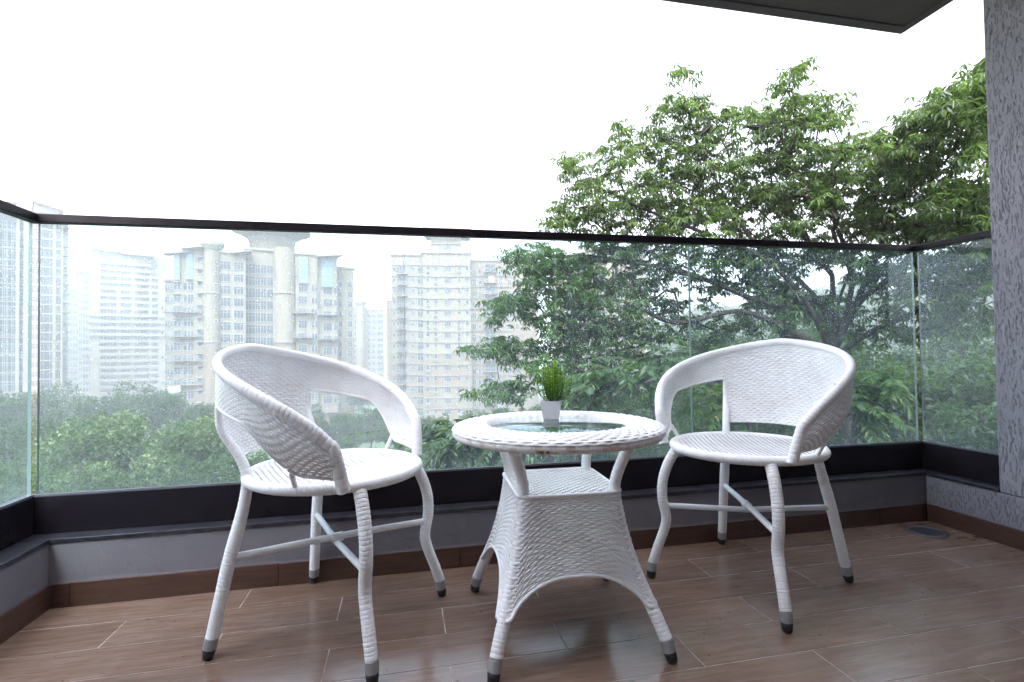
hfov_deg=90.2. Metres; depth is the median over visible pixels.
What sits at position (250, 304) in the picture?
window
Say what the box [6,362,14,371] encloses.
window
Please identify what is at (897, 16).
overhead slab
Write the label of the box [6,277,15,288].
window
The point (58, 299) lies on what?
window
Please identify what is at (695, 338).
tree
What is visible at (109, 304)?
window
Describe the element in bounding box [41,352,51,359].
window
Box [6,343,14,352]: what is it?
window
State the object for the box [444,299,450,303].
window
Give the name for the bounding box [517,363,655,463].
leafy branch
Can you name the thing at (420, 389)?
window
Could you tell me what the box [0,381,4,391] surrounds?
window
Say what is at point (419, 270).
window
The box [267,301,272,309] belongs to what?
window
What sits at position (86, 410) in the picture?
tree
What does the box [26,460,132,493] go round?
tree
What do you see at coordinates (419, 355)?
window
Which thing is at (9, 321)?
window
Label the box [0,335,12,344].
window
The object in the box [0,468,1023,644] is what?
parapet wall
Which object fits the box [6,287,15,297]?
window
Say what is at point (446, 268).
window
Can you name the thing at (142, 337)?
window
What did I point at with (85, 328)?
window
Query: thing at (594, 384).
leafy branch
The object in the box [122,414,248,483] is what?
tree
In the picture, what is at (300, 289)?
window
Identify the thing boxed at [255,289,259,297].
window
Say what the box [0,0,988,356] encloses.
sky
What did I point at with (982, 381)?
tree
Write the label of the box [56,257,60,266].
window
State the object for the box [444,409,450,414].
window
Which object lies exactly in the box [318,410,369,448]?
tree
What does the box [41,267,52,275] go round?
window
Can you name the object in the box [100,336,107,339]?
window
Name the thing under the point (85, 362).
window
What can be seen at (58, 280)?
window
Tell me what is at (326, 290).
window
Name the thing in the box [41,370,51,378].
window
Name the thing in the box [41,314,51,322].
window
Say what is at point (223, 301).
window
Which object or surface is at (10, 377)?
window
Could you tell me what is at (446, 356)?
window
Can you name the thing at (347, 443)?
tree
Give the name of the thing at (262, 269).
window
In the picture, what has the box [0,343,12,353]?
window
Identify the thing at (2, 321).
window
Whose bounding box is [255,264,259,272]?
window
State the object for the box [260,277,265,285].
window
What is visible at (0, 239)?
window
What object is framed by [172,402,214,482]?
tree
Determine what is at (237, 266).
window
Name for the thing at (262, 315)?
window
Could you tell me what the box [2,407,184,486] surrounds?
tree
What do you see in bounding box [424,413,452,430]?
tree
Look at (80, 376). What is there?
apartment tower
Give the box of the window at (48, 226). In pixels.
[41,224,52,229]
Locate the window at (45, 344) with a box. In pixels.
[41,342,51,350]
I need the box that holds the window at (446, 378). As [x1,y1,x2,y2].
[444,376,450,381]
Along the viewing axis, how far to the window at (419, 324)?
139.25 m
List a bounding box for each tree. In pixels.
[0,390,67,445]
[0,394,36,445]
[0,415,65,482]
[0,416,84,474]
[0,455,72,500]
[0,459,42,495]
[0,480,62,503]
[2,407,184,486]
[22,380,93,419]
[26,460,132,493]
[36,465,102,493]
[47,393,136,432]
[107,380,177,433]
[114,446,219,488]
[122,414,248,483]
[128,390,188,438]
[143,465,210,486]
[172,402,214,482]
[199,446,270,482]
[205,415,230,467]
[213,474,240,482]
[311,403,329,427]
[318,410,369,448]
[339,442,379,448]
[344,389,370,413]
[352,407,387,447]
[374,417,396,447]
[385,440,432,469]
[419,432,481,469]
[420,416,439,440]
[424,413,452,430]
[451,409,488,425]
[453,56,994,443]
[474,429,546,464]
[485,405,515,415]
[517,403,543,428]
[534,392,650,461]
[553,431,617,461]
[602,363,690,452]
[603,403,681,458]
[656,330,751,396]
[661,383,787,455]
[671,374,722,438]
[687,325,788,398]
[722,422,794,448]
[761,305,871,361]
[780,424,884,447]
[788,349,989,443]
[816,335,925,385]
[858,317,994,386]
[873,346,996,441]
[880,414,998,452]
[901,324,994,415]
[922,400,998,451]
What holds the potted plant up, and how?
on the wicker table
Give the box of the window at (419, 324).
[417,320,422,327]
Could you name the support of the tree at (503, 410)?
on the ground
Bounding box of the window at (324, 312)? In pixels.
[323,311,331,318]
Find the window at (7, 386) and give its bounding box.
[6,381,14,391]
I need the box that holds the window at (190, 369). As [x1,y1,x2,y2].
[187,366,192,374]
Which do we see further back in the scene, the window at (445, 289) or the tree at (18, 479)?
the window at (445, 289)
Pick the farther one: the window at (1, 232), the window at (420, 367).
the window at (420, 367)
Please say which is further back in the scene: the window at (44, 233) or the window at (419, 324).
the window at (419, 324)
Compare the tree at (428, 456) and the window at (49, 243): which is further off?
the window at (49, 243)
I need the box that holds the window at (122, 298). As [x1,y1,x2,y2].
[121,297,129,300]
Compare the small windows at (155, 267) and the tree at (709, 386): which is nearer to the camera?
the tree at (709, 386)
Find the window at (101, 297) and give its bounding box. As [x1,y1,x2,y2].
[100,296,107,299]
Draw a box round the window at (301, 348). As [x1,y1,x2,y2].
[298,345,306,352]
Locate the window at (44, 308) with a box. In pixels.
[41,305,51,312]
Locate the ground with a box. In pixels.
[2,357,667,483]
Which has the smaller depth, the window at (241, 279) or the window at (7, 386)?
the window at (241, 279)
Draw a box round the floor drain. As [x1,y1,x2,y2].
[904,525,949,537]
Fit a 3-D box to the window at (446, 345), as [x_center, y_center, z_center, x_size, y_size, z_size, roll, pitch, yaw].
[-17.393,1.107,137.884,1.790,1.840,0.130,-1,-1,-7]
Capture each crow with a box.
[697,121,712,138]
[743,124,763,131]
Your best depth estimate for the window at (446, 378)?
137.66 m
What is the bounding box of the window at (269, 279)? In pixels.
[267,277,272,285]
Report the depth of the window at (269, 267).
118.32 m
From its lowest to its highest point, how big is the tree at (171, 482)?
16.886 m
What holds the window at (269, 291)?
in the apartment complex
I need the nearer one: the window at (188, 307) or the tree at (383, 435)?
the tree at (383, 435)
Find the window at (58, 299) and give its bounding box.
[56,294,60,303]
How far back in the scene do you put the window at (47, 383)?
123.33 m
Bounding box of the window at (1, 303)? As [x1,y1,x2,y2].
[0,296,12,306]
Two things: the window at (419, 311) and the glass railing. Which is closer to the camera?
the glass railing
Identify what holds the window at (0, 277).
in the apartment tower at (14, 373)
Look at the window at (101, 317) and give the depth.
169.28 m
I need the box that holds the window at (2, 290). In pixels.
[0,287,12,297]
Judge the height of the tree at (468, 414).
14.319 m
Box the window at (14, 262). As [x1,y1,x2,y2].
[6,259,15,269]
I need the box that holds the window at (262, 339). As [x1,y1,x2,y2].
[260,337,265,344]
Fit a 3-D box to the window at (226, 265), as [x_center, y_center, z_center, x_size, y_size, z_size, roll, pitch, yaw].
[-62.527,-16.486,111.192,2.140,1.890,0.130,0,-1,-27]
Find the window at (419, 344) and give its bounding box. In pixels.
[417,342,422,348]
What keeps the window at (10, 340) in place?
in the apartment tower at (14, 373)
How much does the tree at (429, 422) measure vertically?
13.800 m
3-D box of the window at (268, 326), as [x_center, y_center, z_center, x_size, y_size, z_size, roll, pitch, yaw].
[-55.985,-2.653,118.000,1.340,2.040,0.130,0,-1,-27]
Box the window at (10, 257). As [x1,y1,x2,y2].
[6,249,15,260]
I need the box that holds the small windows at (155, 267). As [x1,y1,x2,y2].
[100,265,157,395]
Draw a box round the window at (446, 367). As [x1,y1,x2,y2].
[444,365,450,370]
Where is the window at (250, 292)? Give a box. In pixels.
[246,288,255,297]
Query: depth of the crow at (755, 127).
8.12 m
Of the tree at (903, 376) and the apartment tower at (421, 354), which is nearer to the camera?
the tree at (903, 376)
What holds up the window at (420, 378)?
in the apartment tower at (421, 354)
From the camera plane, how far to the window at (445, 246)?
141.46 m
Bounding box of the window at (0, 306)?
[0,306,12,316]
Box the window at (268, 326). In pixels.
[267,325,272,333]
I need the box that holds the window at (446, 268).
[444,266,450,270]
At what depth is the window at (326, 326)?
121.87 m
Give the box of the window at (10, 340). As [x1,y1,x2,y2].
[6,334,14,344]
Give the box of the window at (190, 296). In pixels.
[187,294,192,302]
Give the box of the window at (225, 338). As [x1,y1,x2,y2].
[221,334,230,342]
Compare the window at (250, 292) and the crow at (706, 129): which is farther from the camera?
the window at (250, 292)
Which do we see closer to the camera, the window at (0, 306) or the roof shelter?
the roof shelter
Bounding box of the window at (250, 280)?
[246,276,255,285]
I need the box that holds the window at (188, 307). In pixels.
[187,306,192,314]
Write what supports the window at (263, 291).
in the apartment complex
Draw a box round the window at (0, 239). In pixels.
[0,239,12,250]
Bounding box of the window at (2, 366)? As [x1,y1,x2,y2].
[0,362,12,372]
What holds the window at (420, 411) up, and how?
in the apartment tower at (421, 354)
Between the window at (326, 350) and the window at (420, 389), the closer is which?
the window at (326, 350)
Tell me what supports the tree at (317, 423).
on the ground
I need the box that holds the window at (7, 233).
[6,230,15,241]
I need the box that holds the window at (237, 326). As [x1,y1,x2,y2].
[234,322,243,329]
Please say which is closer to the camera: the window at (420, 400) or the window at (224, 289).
the window at (224, 289)
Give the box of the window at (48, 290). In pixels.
[41,286,51,294]
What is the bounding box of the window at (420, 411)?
[417,408,423,414]
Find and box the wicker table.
[452,410,677,681]
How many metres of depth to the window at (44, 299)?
123.70 m
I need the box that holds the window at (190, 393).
[187,390,192,398]
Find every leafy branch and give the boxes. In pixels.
[343,416,489,468]
[402,428,558,466]
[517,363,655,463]
[525,338,721,461]
[671,384,774,449]
[826,365,918,445]
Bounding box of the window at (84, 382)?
[83,380,89,384]
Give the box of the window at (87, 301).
[82,299,89,303]
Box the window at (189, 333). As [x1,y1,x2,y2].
[187,330,192,338]
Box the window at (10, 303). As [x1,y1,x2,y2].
[6,296,15,305]
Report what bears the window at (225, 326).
in the apartment complex
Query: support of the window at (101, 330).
in the apartment tower at (130, 361)
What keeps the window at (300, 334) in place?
in the apartment complex
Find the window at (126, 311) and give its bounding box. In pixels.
[121,310,129,313]
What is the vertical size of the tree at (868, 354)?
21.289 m
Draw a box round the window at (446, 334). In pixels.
[444,332,450,337]
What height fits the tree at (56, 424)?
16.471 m
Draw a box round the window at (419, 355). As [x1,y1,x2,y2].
[417,353,422,359]
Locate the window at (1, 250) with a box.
[0,249,12,259]
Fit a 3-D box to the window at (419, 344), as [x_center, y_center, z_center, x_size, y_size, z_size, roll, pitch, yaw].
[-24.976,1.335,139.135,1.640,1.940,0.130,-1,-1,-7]
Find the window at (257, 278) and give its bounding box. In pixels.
[255,276,259,284]
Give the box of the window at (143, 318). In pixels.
[140,317,148,320]
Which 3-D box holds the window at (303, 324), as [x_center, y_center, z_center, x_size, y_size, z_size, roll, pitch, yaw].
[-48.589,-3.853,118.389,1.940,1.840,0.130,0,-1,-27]
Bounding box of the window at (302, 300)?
[298,296,306,303]
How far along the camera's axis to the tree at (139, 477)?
22.07 m
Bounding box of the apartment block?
[551,244,647,402]
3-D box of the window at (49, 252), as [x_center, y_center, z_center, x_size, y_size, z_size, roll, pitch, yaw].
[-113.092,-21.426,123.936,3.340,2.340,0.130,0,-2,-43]
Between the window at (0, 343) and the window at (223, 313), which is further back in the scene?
the window at (0, 343)
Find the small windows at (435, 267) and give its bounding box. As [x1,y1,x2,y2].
[393,266,481,416]
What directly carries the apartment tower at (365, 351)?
on the ground
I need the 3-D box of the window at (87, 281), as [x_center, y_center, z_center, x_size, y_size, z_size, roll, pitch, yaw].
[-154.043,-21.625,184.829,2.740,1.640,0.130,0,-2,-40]
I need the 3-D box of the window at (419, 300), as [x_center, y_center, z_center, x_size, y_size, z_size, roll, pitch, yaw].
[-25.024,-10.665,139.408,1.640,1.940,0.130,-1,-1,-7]
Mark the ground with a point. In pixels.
(381, 445)
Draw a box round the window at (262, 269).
[260,265,265,273]
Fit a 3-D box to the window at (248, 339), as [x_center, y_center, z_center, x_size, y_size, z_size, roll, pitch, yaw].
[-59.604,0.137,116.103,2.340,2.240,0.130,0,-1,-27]
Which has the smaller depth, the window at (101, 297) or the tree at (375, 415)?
the tree at (375, 415)
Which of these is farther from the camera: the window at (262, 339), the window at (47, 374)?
the window at (47, 374)
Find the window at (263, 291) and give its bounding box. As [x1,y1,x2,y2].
[260,289,265,297]
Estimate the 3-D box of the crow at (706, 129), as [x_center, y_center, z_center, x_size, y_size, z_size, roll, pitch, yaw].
[3.211,-3.486,8.459,0.424,0.143,0.106,-44,-3,1]
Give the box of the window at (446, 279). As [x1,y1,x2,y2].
[444,277,450,281]
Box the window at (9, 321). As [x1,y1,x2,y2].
[6,315,14,325]
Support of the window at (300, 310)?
in the apartment complex
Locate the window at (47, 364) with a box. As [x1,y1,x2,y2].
[41,361,51,368]
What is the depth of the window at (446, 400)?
137.52 m
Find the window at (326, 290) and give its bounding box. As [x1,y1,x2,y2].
[323,287,331,294]
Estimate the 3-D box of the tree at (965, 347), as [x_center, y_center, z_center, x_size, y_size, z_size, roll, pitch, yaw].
[11.995,9.954,12.012,4.304,21.851,4.788,0,-1,-30]
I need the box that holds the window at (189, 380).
[187,378,192,386]
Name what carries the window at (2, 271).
in the apartment tower at (14, 373)
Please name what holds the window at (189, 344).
in the apartment complex
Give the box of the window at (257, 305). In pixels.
[255,301,259,309]
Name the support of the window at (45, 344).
in the apartment tower at (14, 373)
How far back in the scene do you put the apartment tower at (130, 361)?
172.39 m
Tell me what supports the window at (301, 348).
in the apartment complex
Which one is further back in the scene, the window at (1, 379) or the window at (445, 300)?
the window at (445, 300)
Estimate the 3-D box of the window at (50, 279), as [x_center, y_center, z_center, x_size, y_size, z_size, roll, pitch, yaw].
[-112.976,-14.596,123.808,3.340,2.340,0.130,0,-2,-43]
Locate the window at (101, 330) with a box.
[100,329,107,332]
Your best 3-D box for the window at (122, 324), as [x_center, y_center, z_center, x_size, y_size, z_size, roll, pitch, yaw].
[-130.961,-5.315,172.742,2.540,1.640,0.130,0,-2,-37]
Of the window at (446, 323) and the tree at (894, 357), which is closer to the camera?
the tree at (894, 357)
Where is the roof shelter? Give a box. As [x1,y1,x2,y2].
[168,385,180,430]
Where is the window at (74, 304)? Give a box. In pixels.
[71,302,77,306]
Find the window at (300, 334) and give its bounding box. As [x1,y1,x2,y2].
[298,333,306,340]
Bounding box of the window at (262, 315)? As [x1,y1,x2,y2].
[260,313,265,321]
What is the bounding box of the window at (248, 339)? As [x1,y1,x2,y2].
[246,337,255,343]
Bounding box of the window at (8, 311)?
[6,306,14,316]
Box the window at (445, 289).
[444,288,450,292]
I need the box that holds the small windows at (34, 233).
[19,222,60,391]
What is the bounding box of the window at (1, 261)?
[0,258,12,269]
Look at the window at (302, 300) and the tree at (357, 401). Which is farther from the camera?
the tree at (357, 401)
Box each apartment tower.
[0,195,70,409]
[68,270,89,404]
[88,247,165,409]
[354,300,384,405]
[386,222,538,423]
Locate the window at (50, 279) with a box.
[41,277,52,284]
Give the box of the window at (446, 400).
[444,398,450,403]
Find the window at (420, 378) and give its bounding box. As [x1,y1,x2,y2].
[417,375,423,381]
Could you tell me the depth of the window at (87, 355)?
184.20 m
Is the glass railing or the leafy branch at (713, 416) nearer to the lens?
the glass railing
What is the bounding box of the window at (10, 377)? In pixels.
[6,372,14,382]
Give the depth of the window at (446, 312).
138.09 m
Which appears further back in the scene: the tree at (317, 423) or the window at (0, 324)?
the window at (0, 324)
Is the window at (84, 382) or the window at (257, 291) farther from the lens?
the window at (84, 382)
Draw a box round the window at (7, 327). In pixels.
[6,325,14,335]
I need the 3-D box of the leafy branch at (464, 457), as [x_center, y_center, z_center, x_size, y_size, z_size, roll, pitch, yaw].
[-0.798,10.831,5.080,1.611,20.151,1.476,-1,-1,14]
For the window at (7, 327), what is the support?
in the apartment tower at (14, 373)
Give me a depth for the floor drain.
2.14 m
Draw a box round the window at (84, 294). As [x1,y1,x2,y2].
[82,292,89,296]
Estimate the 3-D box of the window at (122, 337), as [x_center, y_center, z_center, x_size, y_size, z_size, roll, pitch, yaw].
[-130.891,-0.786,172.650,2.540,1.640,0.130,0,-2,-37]
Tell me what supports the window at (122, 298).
in the apartment tower at (130, 361)
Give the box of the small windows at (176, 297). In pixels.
[165,256,352,412]
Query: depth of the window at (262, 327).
117.33 m
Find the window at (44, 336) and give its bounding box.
[41,333,51,340]
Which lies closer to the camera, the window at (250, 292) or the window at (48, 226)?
the window at (250, 292)
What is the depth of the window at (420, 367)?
138.97 m
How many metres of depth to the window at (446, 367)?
137.74 m
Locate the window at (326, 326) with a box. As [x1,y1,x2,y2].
[323,323,331,330]
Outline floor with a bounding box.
[0,520,1023,681]
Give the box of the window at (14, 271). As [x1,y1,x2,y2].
[6,268,15,278]
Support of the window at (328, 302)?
in the apartment complex
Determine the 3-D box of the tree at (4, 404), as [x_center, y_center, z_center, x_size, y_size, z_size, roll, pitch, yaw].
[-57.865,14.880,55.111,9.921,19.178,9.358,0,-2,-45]
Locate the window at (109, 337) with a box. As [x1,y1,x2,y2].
[108,336,115,339]
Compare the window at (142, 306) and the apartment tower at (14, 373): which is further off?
the window at (142, 306)
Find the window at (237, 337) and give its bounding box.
[234,334,243,341]
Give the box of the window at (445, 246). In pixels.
[444,244,450,249]
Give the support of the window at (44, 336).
in the apartment tower at (14, 373)
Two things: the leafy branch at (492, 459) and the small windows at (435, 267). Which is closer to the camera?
the leafy branch at (492, 459)
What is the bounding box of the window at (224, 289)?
[220,285,230,293]
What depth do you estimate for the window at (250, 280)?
116.49 m
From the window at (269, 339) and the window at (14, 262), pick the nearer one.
the window at (269, 339)
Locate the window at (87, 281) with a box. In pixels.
[83,279,89,283]
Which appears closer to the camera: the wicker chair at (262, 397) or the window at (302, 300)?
the wicker chair at (262, 397)
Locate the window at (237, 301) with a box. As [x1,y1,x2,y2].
[234,298,243,305]
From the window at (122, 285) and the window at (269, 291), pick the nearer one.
the window at (269, 291)
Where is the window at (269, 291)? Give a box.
[267,289,272,297]
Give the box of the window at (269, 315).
[267,313,272,321]
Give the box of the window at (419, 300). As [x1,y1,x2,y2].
[417,298,422,305]
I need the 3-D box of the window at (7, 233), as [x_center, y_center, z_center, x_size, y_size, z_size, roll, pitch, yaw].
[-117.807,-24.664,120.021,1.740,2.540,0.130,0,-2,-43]
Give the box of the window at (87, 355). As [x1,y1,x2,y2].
[83,353,89,357]
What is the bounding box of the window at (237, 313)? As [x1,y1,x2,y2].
[234,310,243,317]
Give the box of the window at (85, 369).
[82,367,89,371]
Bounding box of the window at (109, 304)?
[108,303,115,306]
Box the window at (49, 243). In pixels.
[41,239,52,247]
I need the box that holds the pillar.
[983,0,1023,497]
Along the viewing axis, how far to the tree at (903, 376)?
11.29 m
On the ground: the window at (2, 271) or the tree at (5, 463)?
the tree at (5, 463)
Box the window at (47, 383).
[41,380,51,387]
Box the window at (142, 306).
[140,304,148,307]
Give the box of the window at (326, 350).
[323,347,331,354]
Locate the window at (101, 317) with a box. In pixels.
[100,316,107,319]
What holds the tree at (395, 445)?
on the ground
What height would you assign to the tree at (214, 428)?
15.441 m
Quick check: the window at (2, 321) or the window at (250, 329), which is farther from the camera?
the window at (2, 321)
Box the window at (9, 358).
[6,353,14,363]
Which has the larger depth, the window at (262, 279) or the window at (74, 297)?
the window at (74, 297)
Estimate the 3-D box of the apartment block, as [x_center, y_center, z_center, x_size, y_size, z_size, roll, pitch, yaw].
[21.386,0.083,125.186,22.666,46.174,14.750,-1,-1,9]
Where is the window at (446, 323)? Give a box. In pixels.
[444,321,450,325]
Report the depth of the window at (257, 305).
116.94 m
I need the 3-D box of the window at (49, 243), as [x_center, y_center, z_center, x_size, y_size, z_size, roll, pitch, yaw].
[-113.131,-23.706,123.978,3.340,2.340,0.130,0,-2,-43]
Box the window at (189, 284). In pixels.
[187,282,192,290]
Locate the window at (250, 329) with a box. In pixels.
[246,324,255,333]
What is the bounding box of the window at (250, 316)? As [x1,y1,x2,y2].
[246,312,255,321]
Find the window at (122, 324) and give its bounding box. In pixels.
[121,323,129,326]
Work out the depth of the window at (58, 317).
124.67 m
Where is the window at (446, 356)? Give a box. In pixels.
[444,354,450,359]
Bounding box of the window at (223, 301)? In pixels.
[220,297,230,305]
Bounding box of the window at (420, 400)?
[417,397,423,403]
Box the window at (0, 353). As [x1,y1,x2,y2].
[0,353,12,361]
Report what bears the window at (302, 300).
in the apartment complex
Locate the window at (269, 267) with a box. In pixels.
[267,265,272,273]
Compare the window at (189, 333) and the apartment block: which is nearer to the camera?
the window at (189, 333)
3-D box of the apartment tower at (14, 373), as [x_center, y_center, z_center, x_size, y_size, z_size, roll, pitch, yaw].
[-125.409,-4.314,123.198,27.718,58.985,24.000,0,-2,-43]
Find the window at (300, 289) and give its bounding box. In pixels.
[298,284,306,291]
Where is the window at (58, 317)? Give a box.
[56,313,60,322]
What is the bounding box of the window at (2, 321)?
[0,315,12,325]
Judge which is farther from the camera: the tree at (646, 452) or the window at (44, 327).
the window at (44, 327)
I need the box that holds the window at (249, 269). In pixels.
[246,263,255,273]
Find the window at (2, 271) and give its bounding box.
[0,268,12,278]
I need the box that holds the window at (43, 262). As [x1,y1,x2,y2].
[41,258,52,266]
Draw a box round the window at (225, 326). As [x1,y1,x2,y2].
[220,322,230,330]
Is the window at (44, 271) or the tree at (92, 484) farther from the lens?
the window at (44, 271)
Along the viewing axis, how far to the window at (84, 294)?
184.65 m
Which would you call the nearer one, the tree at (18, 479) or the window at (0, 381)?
the tree at (18, 479)
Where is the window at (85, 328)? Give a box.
[82,326,89,330]
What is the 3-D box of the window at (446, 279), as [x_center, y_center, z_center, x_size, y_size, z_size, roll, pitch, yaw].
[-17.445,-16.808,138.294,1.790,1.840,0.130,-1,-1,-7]
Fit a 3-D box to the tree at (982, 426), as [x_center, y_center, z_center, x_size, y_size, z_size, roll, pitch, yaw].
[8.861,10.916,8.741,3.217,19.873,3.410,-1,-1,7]
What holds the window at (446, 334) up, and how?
in the apartment tower at (421, 354)
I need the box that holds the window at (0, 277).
[0,277,12,288]
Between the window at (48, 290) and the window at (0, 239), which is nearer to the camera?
the window at (0, 239)
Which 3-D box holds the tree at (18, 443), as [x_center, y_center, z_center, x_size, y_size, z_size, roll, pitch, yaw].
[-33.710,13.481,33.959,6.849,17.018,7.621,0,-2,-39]
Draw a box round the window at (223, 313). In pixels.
[220,310,230,317]
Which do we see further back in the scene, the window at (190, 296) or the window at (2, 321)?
the window at (2, 321)
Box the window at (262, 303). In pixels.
[260,301,265,309]
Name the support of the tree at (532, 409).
on the ground
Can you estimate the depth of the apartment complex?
115.94 m
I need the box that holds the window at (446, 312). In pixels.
[444,310,450,314]
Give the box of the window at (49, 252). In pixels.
[41,249,52,256]
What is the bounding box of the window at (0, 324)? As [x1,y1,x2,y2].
[0,324,12,335]
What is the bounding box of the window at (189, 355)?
[187,354,192,362]
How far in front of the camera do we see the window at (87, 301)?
184.61 m
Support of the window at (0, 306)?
in the apartment tower at (14, 373)
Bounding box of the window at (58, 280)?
[56,275,60,285]
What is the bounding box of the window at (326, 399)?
[323,396,331,403]
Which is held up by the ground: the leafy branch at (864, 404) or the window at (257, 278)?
the leafy branch at (864, 404)
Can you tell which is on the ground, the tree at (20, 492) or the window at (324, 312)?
the tree at (20, 492)
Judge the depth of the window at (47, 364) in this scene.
123.42 m
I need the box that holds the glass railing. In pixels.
[0,200,999,550]
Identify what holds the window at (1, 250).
in the apartment tower at (14, 373)
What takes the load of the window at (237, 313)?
in the apartment complex
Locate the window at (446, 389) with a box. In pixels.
[444,387,450,392]
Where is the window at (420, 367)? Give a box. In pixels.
[417,364,423,370]
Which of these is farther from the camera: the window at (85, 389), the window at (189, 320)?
the window at (85, 389)
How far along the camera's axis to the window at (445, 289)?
138.23 m
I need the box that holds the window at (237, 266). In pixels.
[234,262,243,269]
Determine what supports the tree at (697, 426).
on the ground
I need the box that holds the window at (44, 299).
[41,296,51,303]
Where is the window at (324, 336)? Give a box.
[323,335,331,342]
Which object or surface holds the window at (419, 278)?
in the apartment tower at (421, 354)
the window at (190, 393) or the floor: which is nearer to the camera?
the floor
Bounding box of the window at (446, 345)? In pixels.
[444,343,450,348]
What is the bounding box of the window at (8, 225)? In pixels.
[6,221,15,232]
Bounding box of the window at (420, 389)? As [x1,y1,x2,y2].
[417,386,423,392]
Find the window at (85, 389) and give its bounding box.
[82,387,89,391]
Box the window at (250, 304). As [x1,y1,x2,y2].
[246,300,255,309]
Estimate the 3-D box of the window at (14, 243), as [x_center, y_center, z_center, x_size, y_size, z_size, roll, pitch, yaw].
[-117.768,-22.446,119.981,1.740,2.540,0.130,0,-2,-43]
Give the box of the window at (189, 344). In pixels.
[187,342,192,350]
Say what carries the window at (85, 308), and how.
in the apartment tower at (80, 376)
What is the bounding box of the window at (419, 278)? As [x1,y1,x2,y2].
[417,276,422,283]
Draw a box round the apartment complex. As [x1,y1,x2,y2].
[161,230,354,450]
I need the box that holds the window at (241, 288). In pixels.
[234,286,243,293]
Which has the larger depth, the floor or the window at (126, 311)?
the window at (126, 311)
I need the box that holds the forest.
[648,280,994,366]
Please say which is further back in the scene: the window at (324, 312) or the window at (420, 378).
the window at (420, 378)
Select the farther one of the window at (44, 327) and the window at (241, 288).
the window at (44, 327)
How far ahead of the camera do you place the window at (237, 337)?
112.02 m
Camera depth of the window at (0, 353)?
118.60 m
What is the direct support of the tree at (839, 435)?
on the ground
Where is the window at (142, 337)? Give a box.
[140,336,148,339]
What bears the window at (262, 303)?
in the apartment complex
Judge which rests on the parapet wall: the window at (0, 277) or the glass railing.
the glass railing
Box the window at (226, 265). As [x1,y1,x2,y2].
[220,261,230,269]
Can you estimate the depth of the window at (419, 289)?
139.45 m
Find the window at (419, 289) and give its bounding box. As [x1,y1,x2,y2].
[417,287,422,294]
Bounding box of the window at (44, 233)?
[41,230,52,238]
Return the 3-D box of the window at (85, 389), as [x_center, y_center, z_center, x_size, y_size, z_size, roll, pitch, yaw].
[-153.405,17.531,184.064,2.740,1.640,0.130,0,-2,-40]
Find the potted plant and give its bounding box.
[535,360,572,418]
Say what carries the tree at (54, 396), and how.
on the ground
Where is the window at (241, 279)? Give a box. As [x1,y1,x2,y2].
[234,274,243,281]
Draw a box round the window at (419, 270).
[417,265,422,272]
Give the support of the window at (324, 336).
in the apartment complex
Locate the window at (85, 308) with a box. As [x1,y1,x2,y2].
[82,306,89,310]
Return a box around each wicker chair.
[202,343,445,681]
[647,338,855,632]
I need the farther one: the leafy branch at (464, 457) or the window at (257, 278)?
the window at (257, 278)
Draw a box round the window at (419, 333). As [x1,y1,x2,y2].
[417,331,422,338]
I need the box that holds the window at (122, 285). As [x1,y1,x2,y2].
[121,284,129,287]
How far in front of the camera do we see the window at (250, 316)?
116.29 m
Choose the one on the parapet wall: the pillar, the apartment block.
the pillar
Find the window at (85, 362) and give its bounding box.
[82,360,89,364]
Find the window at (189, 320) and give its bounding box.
[187,318,192,326]
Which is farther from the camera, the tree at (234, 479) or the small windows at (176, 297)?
the small windows at (176, 297)
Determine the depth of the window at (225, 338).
110.88 m
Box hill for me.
[652,301,971,451]
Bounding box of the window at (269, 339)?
[267,337,272,345]
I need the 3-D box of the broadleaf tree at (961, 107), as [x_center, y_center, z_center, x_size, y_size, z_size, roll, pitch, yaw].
[3.740,7.683,9.088,9.952,26.577,6.500,-1,-1,14]
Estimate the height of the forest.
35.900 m
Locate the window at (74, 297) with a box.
[71,295,77,299]
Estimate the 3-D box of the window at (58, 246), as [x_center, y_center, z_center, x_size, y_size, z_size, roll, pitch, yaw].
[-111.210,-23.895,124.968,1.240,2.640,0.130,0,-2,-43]
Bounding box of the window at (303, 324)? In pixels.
[298,320,306,327]
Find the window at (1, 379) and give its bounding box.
[0,374,12,382]
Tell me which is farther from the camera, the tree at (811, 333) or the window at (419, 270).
the window at (419, 270)
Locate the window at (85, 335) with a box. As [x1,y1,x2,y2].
[82,333,89,337]
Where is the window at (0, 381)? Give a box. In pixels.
[0,381,12,391]
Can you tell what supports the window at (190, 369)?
in the apartment complex
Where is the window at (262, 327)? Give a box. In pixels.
[260,325,265,333]
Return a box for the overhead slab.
[661,0,953,33]
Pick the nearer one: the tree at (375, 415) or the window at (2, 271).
the tree at (375, 415)
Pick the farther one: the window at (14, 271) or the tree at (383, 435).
the window at (14, 271)
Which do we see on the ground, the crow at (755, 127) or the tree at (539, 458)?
the tree at (539, 458)
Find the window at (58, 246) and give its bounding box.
[56,238,60,248]
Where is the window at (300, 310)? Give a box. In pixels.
[298,309,306,315]
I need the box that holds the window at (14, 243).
[6,240,15,250]
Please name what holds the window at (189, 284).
in the apartment complex
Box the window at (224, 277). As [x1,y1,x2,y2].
[220,273,230,281]
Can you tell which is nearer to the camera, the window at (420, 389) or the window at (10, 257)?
the window at (10, 257)
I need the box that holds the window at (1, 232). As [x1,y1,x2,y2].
[0,230,12,240]
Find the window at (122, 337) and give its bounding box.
[121,336,129,339]
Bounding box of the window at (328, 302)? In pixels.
[323,299,331,306]
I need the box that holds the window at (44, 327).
[41,324,51,331]
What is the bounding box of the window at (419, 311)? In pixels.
[417,309,422,316]

